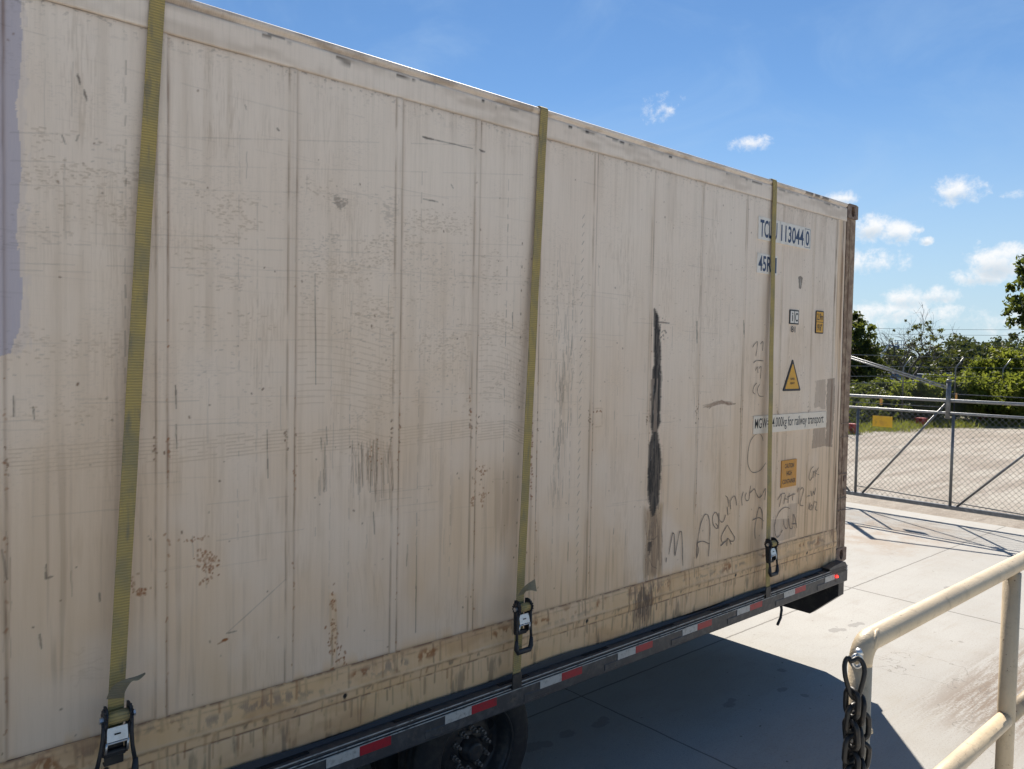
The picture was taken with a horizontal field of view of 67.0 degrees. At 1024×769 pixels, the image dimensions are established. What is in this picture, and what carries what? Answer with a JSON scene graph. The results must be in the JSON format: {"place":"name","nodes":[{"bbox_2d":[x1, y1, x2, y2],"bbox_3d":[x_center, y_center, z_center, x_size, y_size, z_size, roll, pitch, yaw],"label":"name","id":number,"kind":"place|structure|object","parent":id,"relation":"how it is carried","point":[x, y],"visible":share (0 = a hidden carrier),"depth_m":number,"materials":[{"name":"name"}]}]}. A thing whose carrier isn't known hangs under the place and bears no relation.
{"place":"outdoors","nodes":[
{"label":"outdoors","id":0,"kind":"place"},
{"bbox_2d":[195,0,1023,358],"label":"sky","id":1,"kind":"structure","parent":0,"point":[907,113],"materials":[{"name":"blue"}]},
{"bbox_2d":[358,502,1023,768],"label":"concrete yard","id":2,"kind":"structure","parent":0,"point":[762,691],"depth_m":5.87,"materials":[{"name":"grey concrete"}]},
{"bbox_2d":[230,560,847,768],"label":"flatbed trailer","id":3,"kind":"object","parent":2,"relation":"on","point":[484,726],"visible":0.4,"depth_m":4.04,"materials":[{"name":"black metal"}]},
{"bbox_2d":[0,0,857,768],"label":"shipping container","id":4,"kind":"object","parent":3,"relation":"on","point":[328,492],"visible":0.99,"depth_m":3.28,"materials":[{"name":"metal"}]},
{"bbox_2d":[95,0,164,768],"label":"ratchet strap","id":5,"kind":"object","parent":4,"relation":"attached to","point":[115,731],"visible":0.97,"depth_m":2.67,"materials":[{"name":"yellow fabric"}]},
{"bbox_2d":[510,106,547,689],"bbox_3d":[-0.725,-0.003,4.811,0.262,2.941,2.687,-1,3,-41],"label":"ratchet strap","id":6,"kind":"object","parent":4,"relation":"attached to","point":[520,618],"visible":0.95,"depth_m":3.90,"materials":[{"name":"yellow fabric"}]},
{"bbox_2d":[764,179,778,597],"bbox_3d":[0.987,-0.028,6.338,0.142,2.942,2.659,-1,3,-41],"label":"ratchet strap","id":7,"kind":"object","parent":4,"relation":"attached to","point":[771,550],"visible":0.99,"depth_m":5.42,"materials":[{"name":"yellow fabric"}]},
{"bbox_2d":[846,356,1023,520],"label":"sliding gate","id":8,"kind":"structure","parent":2,"relation":"on","point":[948,400],"depth_m":12.12,"materials":[{"name":"grey metal"}]},
{"bbox_2d":[872,415,892,427],"bbox_3d":[6.112,0.603,12.747,0.032,0.192,0.320,-1,3,-41],"label":"warning sign","id":9,"kind":"object","parent":8,"relation":"attached to","point":[882,421],"visible":1,"depth_m":12.73,"materials":[{"name":"yellow metal"}]},
{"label":"loading dock","id":10,"kind":"structure","parent":2,"relation":"on","visible":0},
{"bbox_2d":[848,551,1023,768],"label":"handrail","id":11,"kind":"object","parent":10,"relation":"on","point":[998,727],"visible":0.89,"depth_m":2.17,"materials":[{"name":"beige metal"}]},
{"bbox_2d":[841,655,871,768],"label":"chain","id":12,"kind":"object","parent":11,"relation":"hanging from","point":[853,723],"visible":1,"depth_m":1.61,"materials":[{"name":"metal"}]},
{"bbox_2d":[846,428,1023,528],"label":"gravel lot","id":13,"kind":"structure","parent":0,"point":[981,518],"depth_m":17.70,"materials":[{"name":"beige gravel"}]},
{"bbox_2d":[848,423,855,433],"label":"red marker block","id":14,"kind":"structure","parent":13,"relation":"on","point":[853,425],"depth_m":26.43,"materials":[{"name":"paint"}]},
{"bbox_2d":[848,416,1023,434],"bbox_3d":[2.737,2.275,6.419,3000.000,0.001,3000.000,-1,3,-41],"label":"ground","id":15,"kind":"structure","parent":0,"point":[1002,427],"depth_m":30.41,"materials":[{"name":"green plant"}]},
{"bbox_2d":[850,310,890,384],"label":"dark tree","id":16,"kind":"object","parent":15,"relation":"on","point":[863,347],"visible":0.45,"depth_m":43.23,"materials":[{"name":"green plant"}]},
{"bbox_2d":[849,380,900,416],"bbox_3d":[14.896,0.717,33.106,2.276,1.852,3.589,1,2,-1],"label":"bush","id":17,"kind":"object","parent":15,"relation":"on","point":[866,391],"visible":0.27,"depth_m":32.11,"materials":[{"name":"green plant"}]},
{"bbox_2d":[879,372,901,379],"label":"parked car","id":18,"kind":"object","parent":15,"relation":"on","point":[897,375],"visible":0.01,"depth_m":72.67,"materials":[{"name":"grey"}]},
{"bbox_2d":[881,340,903,356],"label":"boom lift","id":19,"kind":"object","parent":15,"relation":"on","point":[897,344],"visible":0.31,"depth_m":77.86,"materials":[{"name":"blue"}]},
{"bbox_2d":[868,377,922,418],"bbox_3d":[17.004,0.656,33.761,3.421,2.011,3.010,-1,3,-41],"label":"bush","id":20,"kind":"object","parent":15,"relation":"on","point":[878,381],"visible":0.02,"depth_m":33.44,"materials":[{"name":"green plant"}]},
{"bbox_2d":[849,371,961,423],"bbox_3d":[35.889,-0.025,71.492,32.524,2.579,98.687,3,3,39],"label":"scrub","id":21,"kind":"object","parent":15,"relation":"on","point":[924,415],"visible":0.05,"depth_m":30.70,"materials":[{"name":"green plant"}]},
{"bbox_2d":[881,375,945,416],"bbox_3d":[17.282,0.583,32.675,3.372,2.004,3.189,1,2,-7],"label":"bush","id":22,"kind":"object","parent":15,"relation":"on","point":[918,391],"visible":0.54,"depth_m":31.63,"materials":[{"name":"green plant"}]},
{"bbox_2d":[915,417,927,425],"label":"red marker block","id":23,"kind":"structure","parent":15,"relation":"on","point":[921,419],"depth_m":29.92,"materials":[{"name":"paint"}]},
{"bbox_2d":[870,302,979,381],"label":"half bare tree","id":24,"kind":"object","parent":15,"relation":"on","point":[913,345],"visible":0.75,"depth_m":45.92,"materials":[{"name":"green plant"}]},
{"bbox_2d":[921,372,946,417],"bbox_3d":[19.368,0.527,34.885,2.851,2.187,3.079,2,2,13],"label":"bush","id":25,"kind":"object","parent":15,"relation":"on","point":[931,378],"visible":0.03,"depth_m":34.78,"materials":[{"name":"green plant"}]},
{"bbox_2d":[849,354,1023,423],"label":"perimeter fence","id":26,"kind":"object","parent":15,"relation":"on","point":[903,387],"visible":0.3,"depth_m":30.25,"materials":[{"name":"grey metal"}]},
{"bbox_2d":[855,332,1023,375],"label":"wood","id":27,"kind":"object","parent":15,"relation":"on","point":[972,350],"visible":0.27,"depth_m":108.41,"materials":[{"name":"green plant"}]},
{"bbox_2d":[876,328,1023,335],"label":"power line","id":28,"kind":"object","parent":15,"relation":"on","point":[954,329],"visible":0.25,"depth_m":111.78,"materials":[{"name":"black metal"}]},
{"bbox_2d":[933,372,981,418],"bbox_3d":[19.199,0.513,33.461,2.316,2.128,2.970,2,2,23],"label":"bush","id":29,"kind":"object","parent":15,"relation":"on","point":[940,380],"visible":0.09,"depth_m":32.77,"materials":[{"name":"green plant"}]},
{"bbox_2d":[941,370,1007,419],"bbox_3d":[19.335,0.519,32.556,2.575,2.260,2.717,2,3,32],"label":"bush","id":30,"kind":"object","parent":15,"relation":"on","point":[973,387],"visible":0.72,"depth_m":31.79,"materials":[{"name":"green plant"}]},
{"bbox_2d":[959,345,1023,379],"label":"bush","id":31,"kind":"object","parent":15,"relation":"on","point":[986,365],"visible":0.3,"depth_m":34.28,"materials":[{"name":"green plant"}]},
{"bbox_2d":[977,368,1023,422],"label":"bush","id":32,"kind":"object","parent":15,"relation":"on","point":[1011,384],"visible":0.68,"depth_m":31.74,"materials":[{"name":"green plant"}]},
{"bbox_2d":[989,345,1023,367],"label":"bush","id":33,"kind":"object","parent":15,"relation":"on","point":[1019,352],"visible":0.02,"depth_m":36.33,"materials":[{"name":"green plant"}]},
{"bbox_2d":[1001,254,1023,332],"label":"broadleaf tree","id":34,"kind":"object","parent":15,"relation":"on","point":[1016,305],"visible":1,"depth_m":34.17,"materials":[{"name":"green plant"}]}
]}

